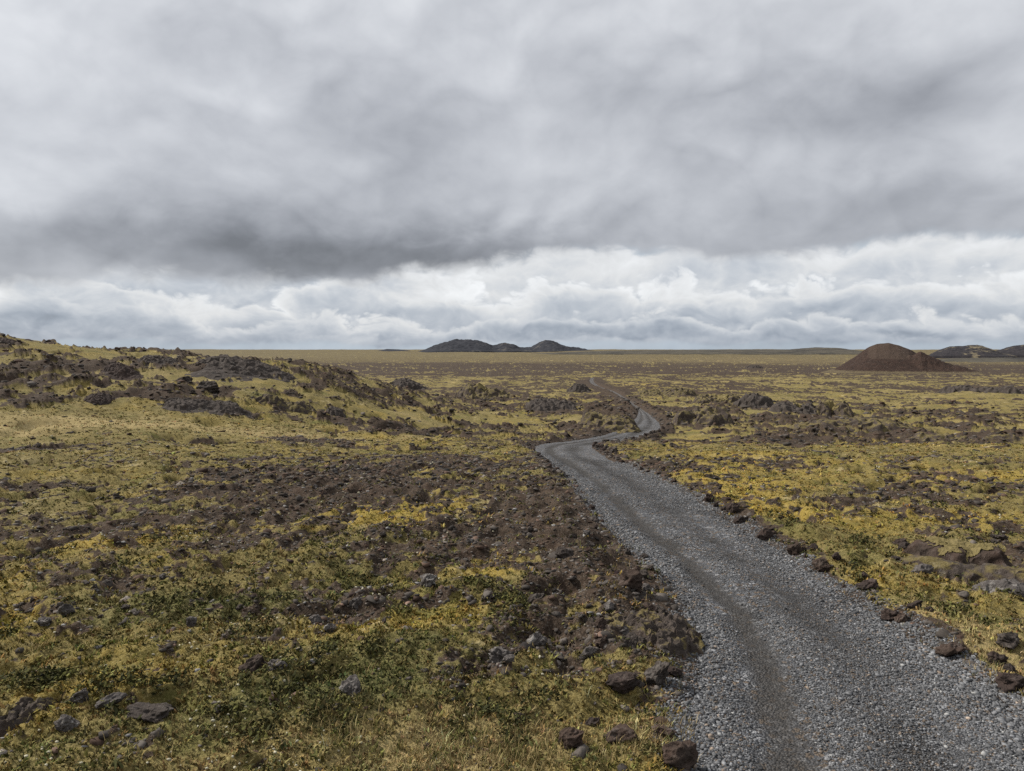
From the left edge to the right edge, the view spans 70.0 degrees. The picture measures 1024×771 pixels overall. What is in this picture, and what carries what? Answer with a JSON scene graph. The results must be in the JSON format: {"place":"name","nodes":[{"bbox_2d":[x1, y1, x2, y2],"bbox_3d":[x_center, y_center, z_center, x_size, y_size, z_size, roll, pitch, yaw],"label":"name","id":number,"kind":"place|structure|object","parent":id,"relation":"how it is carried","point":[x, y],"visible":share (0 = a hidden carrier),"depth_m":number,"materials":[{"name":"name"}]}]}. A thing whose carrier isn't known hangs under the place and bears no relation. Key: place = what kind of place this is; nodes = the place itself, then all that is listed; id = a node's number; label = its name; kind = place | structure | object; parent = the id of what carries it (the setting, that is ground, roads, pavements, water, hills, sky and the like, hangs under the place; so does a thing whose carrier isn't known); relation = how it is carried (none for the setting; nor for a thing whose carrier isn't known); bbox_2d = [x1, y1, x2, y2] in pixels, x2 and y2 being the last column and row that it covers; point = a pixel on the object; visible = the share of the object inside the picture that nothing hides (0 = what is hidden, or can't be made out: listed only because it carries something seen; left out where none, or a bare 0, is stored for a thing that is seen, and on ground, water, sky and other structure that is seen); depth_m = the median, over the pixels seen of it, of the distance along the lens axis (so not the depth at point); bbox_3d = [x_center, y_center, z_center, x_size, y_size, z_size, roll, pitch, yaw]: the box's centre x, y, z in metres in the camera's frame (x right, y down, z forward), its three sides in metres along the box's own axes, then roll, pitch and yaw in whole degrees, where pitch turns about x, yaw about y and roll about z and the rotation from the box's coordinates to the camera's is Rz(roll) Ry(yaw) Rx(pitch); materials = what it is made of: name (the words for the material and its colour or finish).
{"place":"outdoors","nodes":[
{"label":"outdoors","id":0,"kind":"place"},
{"bbox_2d":[379,349,407,350],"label":"hill","id":1,"kind":"structure","parent":0,"point":[392,350],"depth_m":2906.58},
{"bbox_2d":[418,339,595,351],"bbox_3d":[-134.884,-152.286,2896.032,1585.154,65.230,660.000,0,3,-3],"label":"hill","id":2,"kind":"structure","parent":0,"point":[461,345],"depth_m":2704.43,"materials":[{"name":"stone"}]},
{"bbox_2d":[0,333,1023,770],"bbox_3d":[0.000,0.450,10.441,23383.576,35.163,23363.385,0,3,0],"label":"ground","id":3,"kind":"structure","parent":0,"point":[802,379],"depth_m":8.05,"materials":[{"name":"plant"}]},
{"bbox_2d":[0,337,28,344],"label":"lava outcrop","id":4,"kind":"object","parent":3,"relation":"on","point":[8,340],"visible":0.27,"depth_m":34.25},
{"bbox_2d":[0,696,55,736],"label":"lava outcrop","id":5,"kind":"object","parent":3,"relation":"on","point":[19,712],"visible":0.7,"depth_m":3.15,"materials":[{"name":"stone"}]},
{"bbox_2d":[36,617,51,625],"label":"lava rock","id":6,"kind":"object","parent":3,"relation":"on","point":[43,621],"visible":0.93,"depth_m":4.29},
{"bbox_2d":[57,604,75,615],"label":"lava rock","id":7,"kind":"object","parent":3,"relation":"on","point":[64,609],"visible":0.98,"depth_m":4.45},
{"bbox_2d":[54,714,80,732],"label":"lava rock","id":8,"kind":"object","parent":3,"relation":"on","point":[65,723],"visible":0.99,"depth_m":3.09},
{"bbox_2d":[70,688,88,703],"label":"lava rock","id":9,"kind":"object","parent":3,"relation":"on","point":[81,696],"visible":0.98,"depth_m":3.25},
{"bbox_2d":[83,393,114,404],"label":"lava outcrop","id":10,"kind":"object","parent":3,"relation":"on","point":[100,398],"visible":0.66,"depth_m":23.68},
{"bbox_2d":[95,692,126,708],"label":"lava rock","id":11,"kind":"object","parent":3,"relation":"on","point":[117,697],"visible":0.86,"depth_m":3.26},
{"bbox_2d":[101,361,142,379],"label":"lava outcrop","id":12,"kind":"object","parent":3,"relation":"on","point":[115,370],"visible":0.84,"depth_m":29.19,"materials":[{"name":"stone"}]},
{"bbox_2d":[121,604,130,609],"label":"lava rock","id":13,"kind":"object","parent":3,"relation":"on","point":[123,606],"visible":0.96,"depth_m":4.57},
{"bbox_2d":[126,702,173,722],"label":"lava rock","id":14,"kind":"object","parent":3,"relation":"on","point":[154,712],"visible":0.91,"depth_m":3.14,"materials":[{"name":"stone"}]},
{"bbox_2d":[137,355,177,366],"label":"lava outcrop","id":15,"kind":"object","parent":3,"relation":"on","point":[148,359],"visible":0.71,"depth_m":32.62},
{"bbox_2d":[177,376,192,380],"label":"lava rock","id":16,"kind":"object","parent":3,"relation":"on","point":[187,378],"visible":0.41,"depth_m":28.41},
{"bbox_2d":[186,616,196,627],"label":"lava rock","id":17,"kind":"object","parent":3,"relation":"on","point":[191,621],"visible":0.82,"depth_m":4.26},
{"bbox_2d":[153,397,253,418],"bbox_3d":[-10.489,0.784,24.808,3.220,0.793,2.925,-1,3,-23],"label":"lava outcrop","id":18,"kind":"object","parent":3,"relation":"on","point":[190,405],"visible":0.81,"depth_m":24.41,"materials":[{"name":"stone"}]},
{"bbox_2d":[196,381,219,393],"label":"lava rock","id":19,"kind":"object","parent":3,"relation":"on","point":[212,386],"visible":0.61,"depth_m":27.13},
{"bbox_2d":[184,354,295,382],"bbox_3d":[-12.379,-0.509,34.316,5.110,1.938,7.060,-1,3,-20],"label":"lava outcrop","id":20,"kind":"object","parent":3,"relation":"on","point":[220,366],"visible":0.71,"depth_m":32.88,"materials":[{"name":"stone"}]},
{"bbox_2d":[237,653,266,672],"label":"lava rock","id":21,"kind":"object","parent":3,"relation":"on","point":[254,663],"visible":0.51,"depth_m":3.62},
{"bbox_2d":[268,659,287,670],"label":"lava rock","id":22,"kind":"object","parent":3,"relation":"on","point":[280,663],"visible":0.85,"depth_m":3.60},
{"bbox_2d":[256,393,316,413],"bbox_3d":[-8.468,0.899,27.656,2.987,1.249,1.835,-1,3,-17],"label":"lava outcrop","id":23,"kind":"object","parent":3,"relation":"on","point":[296,406],"visible":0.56,"depth_m":27.29,"materials":[{"name":"stone"}]},
{"bbox_2d":[309,614,322,624],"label":"lava rock","id":24,"kind":"object","parent":3,"relation":"on","point":[315,618],"visible":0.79,"depth_m":4.26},
{"bbox_2d":[324,623,336,632],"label":"lava rock","id":25,"kind":"object","parent":3,"relation":"on","point":[329,629],"visible":0.98,"depth_m":4.14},
{"bbox_2d":[326,406,345,417],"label":"lava outcrop","id":26,"kind":"object","parent":3,"relation":"on","point":[333,411],"visible":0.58,"depth_m":28.56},
{"bbox_2d":[339,674,360,695],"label":"lava rock","id":27,"kind":"object","parent":3,"relation":"on","point":[351,684],"visible":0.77,"depth_m":3.36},
{"bbox_2d":[349,597,362,608],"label":"lava rock","id":28,"kind":"object","parent":3,"relation":"on","point":[356,602],"visible":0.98,"depth_m":4.67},
{"bbox_2d":[390,377,427,389],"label":"lava outcrop","id":29,"kind":"object","parent":3,"relation":"on","point":[410,383],"visible":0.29,"depth_m":104.81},
{"bbox_2d":[420,574,436,587],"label":"lava rock","id":30,"kind":"object","parent":3,"relation":"on","point":[427,580],"visible":0.84,"depth_m":4.90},
{"bbox_2d":[466,538,473,544],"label":"lava rock","id":31,"kind":"object","parent":3,"relation":"on","point":[469,540],"visible":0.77,"depth_m":6.15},
{"bbox_2d":[455,383,511,398],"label":"lava outcrop","id":32,"kind":"object","parent":3,"relation":"on","point":[477,391],"visible":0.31,"depth_m":70.02,"materials":[{"name":"stone"}]},
{"bbox_2d":[489,646,511,663],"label":"lava rock","id":33,"kind":"object","parent":3,"relation":"on","point":[497,654],"visible":0.73,"depth_m":3.78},
{"bbox_2d":[0,431,1006,770],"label":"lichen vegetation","id":34,"kind":"object","parent":3,"relation":"on","point":[304,615],"visible":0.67,"depth_m":4.84,"materials":[{"name":"plant"}]},
{"bbox_2d":[502,654,514,662],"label":"lava rock","id":35,"kind":"object","parent":3,"relation":"on","point":[508,658],"visible":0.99,"depth_m":3.67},
{"bbox_2d":[0,384,1023,770],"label":"moss vegetation","id":36,"kind":"object","parent":3,"relation":"on","point":[114,764],"visible":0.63,"depth_m":4.12,"materials":[{"name":"plant"}]},
{"bbox_2d":[0,343,1023,770],"bbox_3d":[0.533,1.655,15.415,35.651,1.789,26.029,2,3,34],"label":"lava rubble","id":37,"kind":"object","parent":3,"relation":"on","point":[416,598],"visible":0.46,"depth_m":5.64,"materials":[{"name":"stone"}]},
{"bbox_2d":[0,334,1023,512],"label":"cinder rubble","id":38,"kind":"object","parent":3,"relation":"on","point":[115,495],"visible":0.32,"depth_m":19.24,"materials":[{"name":"stone"}]},
{"bbox_2d":[0,456,1023,770],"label":"crowberry vegetation","id":39,"kind":"object","parent":3,"relation":"on","point":[106,672],"visible":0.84,"depth_m":3.81,"materials":[{"name":"plant"}]},
{"bbox_2d":[527,593,544,603],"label":"lava rock","id":40,"kind":"object","parent":3,"relation":"on","point":[532,598],"visible":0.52,"depth_m":4.61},
{"bbox_2d":[525,632,547,646],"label":"lava rock","id":41,"kind":"object","parent":3,"relation":"on","point":[538,639],"visible":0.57,"depth_m":4.04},
{"bbox_2d":[524,398,576,411],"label":"lava outcrop","id":42,"kind":"object","parent":3,"relation":"on","point":[542,404],"visible":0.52,"depth_m":53.83,"materials":[{"name":"stone"}]},
{"bbox_2d":[555,547,573,558],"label":"lava rock","id":43,"kind":"object","parent":3,"relation":"on","point":[563,552],"visible":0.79,"depth_m":5.45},
{"bbox_2d":[558,727,583,749],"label":"lava rock","id":44,"kind":"object","parent":3,"relation":"on","point":[571,737],"visible":0.97,"depth_m":2.96,"materials":[{"name":"stone"}]},
{"bbox_2d":[566,383,591,391],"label":"lava outcrop","id":45,"kind":"object","parent":3,"relation":"on","point":[577,387],"visible":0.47,"depth_m":98.61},
{"bbox_2d":[580,645,596,658],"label":"lava rock","id":46,"kind":"object","parent":3,"relation":"on","point":[589,651],"visible":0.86,"depth_m":3.85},
{"bbox_2d":[583,542,594,547],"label":"lava rock","id":47,"kind":"object","parent":3,"relation":"on","point":[591,544],"visible":0.6,"depth_m":5.67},
{"bbox_2d":[585,717,599,726],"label":"lava rock","id":48,"kind":"object","parent":3,"relation":"on","point":[590,721],"visible":0.79,"depth_m":3.24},
{"bbox_2d":[588,517,598,521],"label":"lava rock","id":49,"kind":"object","parent":3,"relation":"on","point":[594,519],"visible":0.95,"depth_m":6.74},
{"bbox_2d":[592,617,605,629],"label":"lava rock","id":50,"kind":"object","parent":3,"relation":"on","point":[599,623],"visible":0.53,"depth_m":4.09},
{"bbox_2d":[594,636,605,647],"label":"lava rock","id":51,"kind":"object","parent":3,"relation":"on","point":[600,641],"visible":1,"depth_m":3.93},
{"bbox_2d":[595,576,605,581],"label":"lava rock","id":52,"kind":"object","parent":3,"relation":"on","point":[601,578],"visible":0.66,"depth_m":4.82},
{"bbox_2d":[603,602,613,612],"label":"lava rock","id":53,"kind":"object","parent":3,"relation":"on","point":[608,605],"visible":0.94,"depth_m":4.36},
{"bbox_2d":[578,411,641,432],"bbox_3d":[4.404,1.991,33.435,3.658,1.446,7.164,0,3,8],"label":"lava outcrop","id":54,"kind":"object","parent":3,"relation":"on","point":[619,423],"visible":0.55,"depth_m":33.13,"materials":[{"name":"stone"}]},
{"bbox_2d":[602,723,638,743],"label":"lava rock","id":55,"kind":"object","parent":3,"relation":"on","point":[626,732],"visible":0.81,"depth_m":3.01,"materials":[{"name":"stone"}]},
{"bbox_2d":[605,671,639,693],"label":"lava rock","id":56,"kind":"object","parent":3,"relation":"on","point":[623,682],"visible":1,"depth_m":3.46,"materials":[{"name":"stone"}]},
{"bbox_2d":[616,624,629,634],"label":"lava rock","id":57,"kind":"object","parent":3,"relation":"on","point":[625,630],"visible":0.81,"depth_m":4.06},
{"bbox_2d":[617,568,642,592],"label":"lava rock","id":58,"kind":"object","parent":3,"relation":"on","point":[631,578],"visible":0.95,"depth_m":4.70,"materials":[{"name":"stone"}]},
{"bbox_2d":[622,632,638,648],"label":"lava rock","id":59,"kind":"object","parent":3,"relation":"on","point":[632,641],"visible":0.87,"depth_m":3.84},
{"bbox_2d":[637,635,644,643],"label":"lava rock","id":60,"kind":"object","parent":3,"relation":"on","point":[641,639],"visible":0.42,"depth_m":3.96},
{"bbox_2d":[640,568,648,577],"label":"lava rock","id":61,"kind":"object","parent":3,"relation":"on","point":[644,573],"visible":0.79,"depth_m":5.19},
{"bbox_2d":[584,608,704,659],"bbox_3d":[0.712,1.401,4.123,0.734,0.194,0.656,0,3,10],"label":"lava outcrop","id":62,"kind":"object","parent":3,"relation":"on","point":[678,634],"visible":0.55,"depth_m":4.08,"materials":[{"name":"stone"}]},
{"bbox_2d":[642,583,651,591],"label":"lava rock","id":63,"kind":"object","parent":3,"relation":"on","point":[645,587],"visible":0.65,"depth_m":4.80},
{"bbox_2d":[643,602,656,611],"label":"lava rock","id":64,"kind":"object","parent":3,"relation":"on","point":[650,607],"visible":0.65,"depth_m":4.43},
{"bbox_2d":[643,661,669,684],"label":"lava rock","id":65,"kind":"object","parent":3,"relation":"on","point":[657,673],"visible":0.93,"depth_m":3.57,"materials":[{"name":"stone"}]},
{"bbox_2d":[654,604,667,615],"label":"lava rock","id":66,"kind":"object","parent":3,"relation":"on","point":[661,608],"visible":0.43,"depth_m":4.47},
{"bbox_2d":[651,724,676,739],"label":"lava rock","id":67,"kind":"object","parent":3,"relation":"on","point":[663,731],"visible":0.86,"depth_m":3.06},
{"bbox_2d":[633,387,698,396],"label":"lava outcrop","id":68,"kind":"object","parent":3,"relation":"on","point":[674,391],"visible":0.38,"depth_m":81.81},
{"bbox_2d":[668,666,682,676],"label":"lava rock","id":69,"kind":"object","parent":3,"relation":"on","point":[674,671],"visible":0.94,"depth_m":3.65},
{"bbox_2d":[662,740,698,769],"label":"lava rock","id":70,"kind":"object","parent":3,"relation":"on","point":[681,755],"visible":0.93,"depth_m":2.84,"materials":[{"name":"stone"}]},
{"bbox_2d":[671,405,733,425],"bbox_3d":[9.597,1.879,36.510,4.174,1.845,6.108,1,3,15],"label":"lava outcrop","id":71,"kind":"object","parent":3,"relation":"on","point":[709,415],"visible":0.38,"depth_m":35.67,"materials":[{"name":"stone"}]},
{"bbox_2d":[702,493,713,501],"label":"lava rock","id":72,"kind":"object","parent":3,"relation":"on","point":[708,497],"visible":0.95,"depth_m":7.92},
{"bbox_2d":[691,393,739,403],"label":"lava outcrop","id":73,"kind":"object","parent":3,"relation":"on","point":[704,398],"visible":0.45,"depth_m":64.22,"materials":[{"name":"stone"}]},
{"bbox_2d":[726,502,739,512],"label":"lava rock","id":74,"kind":"object","parent":3,"relation":"on","point":[732,507],"visible":0.94,"depth_m":7.33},
{"bbox_2d":[733,516,743,523],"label":"lava rock","id":75,"kind":"object","parent":3,"relation":"on","point":[738,519],"visible":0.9,"depth_m":6.96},
{"bbox_2d":[733,393,773,407],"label":"lava outcrop","id":76,"kind":"object","parent":3,"relation":"on","point":[754,400],"visible":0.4,"depth_m":58.01,"materials":[{"name":"stone"}]},
{"bbox_2d":[745,365,762,367],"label":"lava outcrop","id":77,"kind":"object","parent":3,"relation":"on","point":[754,366],"visible":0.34,"depth_m":449.88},
{"bbox_2d":[756,527,773,539],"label":"lava rock","id":78,"kind":"object","parent":3,"relation":"on","point":[765,533],"visible":0.95,"depth_m":6.38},
{"bbox_2d":[768,401,817,414],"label":"lava outcrop","id":79,"kind":"object","parent":3,"relation":"on","point":[793,406],"visible":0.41,"depth_m":46.95,"materials":[{"name":"stone"}]},
{"bbox_2d":[787,543,803,555],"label":"lava rock","id":80,"kind":"object","parent":3,"relation":"on","point":[794,549],"visible":0.83,"depth_m":5.88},
{"bbox_2d":[807,543,818,551],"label":"lava rock","id":81,"kind":"object","parent":3,"relation":"on","point":[813,545],"visible":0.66,"depth_m":5.86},
{"bbox_2d":[811,558,830,571],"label":"lava rock","id":82,"kind":"object","parent":3,"relation":"on","point":[821,564],"visible":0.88,"depth_m":5.41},
{"bbox_2d":[813,399,853,417],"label":"lava outcrop","id":83,"kind":"object","parent":3,"relation":"on","point":[827,407],"visible":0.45,"depth_m":46.72,"materials":[{"name":"stone"}]},
{"bbox_2d":[832,552,840,560],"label":"lava rock","id":84,"kind":"object","parent":3,"relation":"on","point":[836,556],"visible":0.99,"depth_m":5.47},
{"bbox_2d":[788,417,934,432],"bbox_3d":[15.864,1.996,33.509,7.201,1.111,3.755,1,3,25],"label":"lava outcrop","id":85,"kind":"object","parent":3,"relation":"on","point":[881,425],"visible":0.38,"depth_m":32.98,"materials":[{"name":"stone"}]},
{"bbox_2d":[856,578,879,590],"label":"lava rock","id":86,"kind":"object","parent":3,"relation":"on","point":[870,583],"visible":0.94,"depth_m":4.92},
{"bbox_2d":[881,608,900,620],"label":"lava rock","id":87,"kind":"object","parent":3,"relation":"on","point":[887,614],"visible":0.82,"depth_m":4.49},
{"bbox_2d":[892,538,906,544],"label":"lava rock","id":88,"kind":"object","parent":3,"relation":"on","point":[897,541],"visible":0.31,"depth_m":6.13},
{"bbox_2d":[893,613,908,622],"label":"lava rock","id":89,"kind":"object","parent":3,"relation":"on","point":[901,618],"visible":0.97,"depth_m":4.42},
{"bbox_2d":[897,542,909,550],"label":"lava rock","id":90,"kind":"object","parent":3,"relation":"on","point":[903,545],"visible":0.56,"depth_m":5.89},
{"bbox_2d":[906,600,922,608],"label":"lava rock","id":91,"kind":"object","parent":3,"relation":"on","point":[918,603],"visible":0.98,"depth_m":4.49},
{"bbox_2d":[911,563,933,573],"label":"lava rock","id":92,"kind":"object","parent":3,"relation":"on","point":[925,568],"visible":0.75,"depth_m":5.16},
{"bbox_2d":[935,641,965,656],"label":"lava rock","id":93,"kind":"object","parent":3,"relation":"on","point":[949,649],"visible":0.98,"depth_m":3.95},
{"bbox_2d":[903,536,1012,566],"bbox_3d":[3.394,1.333,5.579,0.954,0.298,0.548,2,3,32],"label":"lava outcrop","id":94,"kind":"object","parent":3,"relation":"on","point":[963,552],"visible":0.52,"depth_m":5.53,"materials":[{"name":"stone"}]},
{"bbox_2d":[897,555,1023,583],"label":"lava outcrop","id":95,"kind":"object","parent":3,"relation":"on","point":[947,569],"visible":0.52,"depth_m":5.19,"materials":[{"name":"stone"}]},
{"bbox_2d":[908,432,1023,443],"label":"lava outcrop","id":96,"kind":"object","parent":3,"relation":"on","point":[923,436],"visible":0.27,"depth_m":21.66,"materials":[{"name":"stone"}]},
{"bbox_2d":[936,385,1023,393],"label":"lava outcrop","id":97,"kind":"object","parent":3,"relation":"on","point":[1007,389],"visible":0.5,"depth_m":94.08,"materials":[{"name":"stone"}]},
{"bbox_2d":[972,578,1023,596],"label":"lava outcrop","id":98,"kind":"object","parent":3,"relation":"on","point":[989,586],"visible":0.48,"depth_m":4.85,"materials":[{"name":"stone"}]},
{"bbox_2d":[987,651,1008,666],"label":"lava rock","id":99,"kind":"object","parent":3,"relation":"on","point":[997,657],"visible":0.81,"depth_m":3.84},
{"bbox_2d":[997,534,1006,539],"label":"lava rock","id":100,"kind":"object","parent":3,"relation":"on","point":[1002,536],"visible":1,"depth_m":6.18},
{"bbox_2d":[995,631,1019,648],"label":"lava rock","id":101,"kind":"object","parent":3,"relation":"on","point":[1010,640],"visible":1,"depth_m":3.97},
{"bbox_2d":[993,671,1023,692],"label":"lava rock","id":102,"kind":"object","parent":3,"relation":"on","point":[1007,682],"visible":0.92,"depth_m":3.54,"materials":[{"name":"stone"}]},
{"bbox_2d":[1002,663,1017,672],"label":"lava rock","id":103,"kind":"object","parent":3,"relation":"on","point":[1010,667],"visible":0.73,"depth_m":3.73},
{"bbox_2d":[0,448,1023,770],"bbox_3d":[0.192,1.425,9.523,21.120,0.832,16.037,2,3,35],"label":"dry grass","id":104,"kind":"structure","parent":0,"point":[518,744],"depth_m":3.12,"materials":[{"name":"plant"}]},
{"bbox_2d":[0,0,1023,349],"label":"sky","id":105,"kind":"structure","parent":0,"point":[183,174],"materials":[{"name":"grey"}]},
{"bbox_2d":[532,347,861,354],"bbox_3d":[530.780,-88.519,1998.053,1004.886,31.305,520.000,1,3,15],"label":"hill","id":106,"kind":"structure","parent":0,"point":[821,351],"depth_m":1809.33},
{"bbox_2d":[530,372,1023,770],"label":"path","id":107,"kind":"structure","parent":0,"point":[646,422],"depth_m":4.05,"materials":[{"name":"gravel"}]},
{"bbox_2d":[821,343,982,373],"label":"cinder cone hill","id":108,"kind":"structure","parent":0,"point":[885,358],"depth_m":341.34,"materials":[{"name":"soil"}]},
{"bbox_2d":[929,345,1016,357],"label":"hill","id":109,"kind":"structure","parent":0,"point":[973,351],"depth_m":1091.97,"materials":[{"name":"stone"}]},
{"bbox_2d":[939,357,1023,361],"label":"hill","id":110,"kind":"structure","parent":0,"point":[1010,359],"depth_m":758.55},
{"bbox_2d":[996,345,1023,357],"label":"hill","id":111,"kind":"structure","parent":0,"point":[1017,351],"depth_m":1166.69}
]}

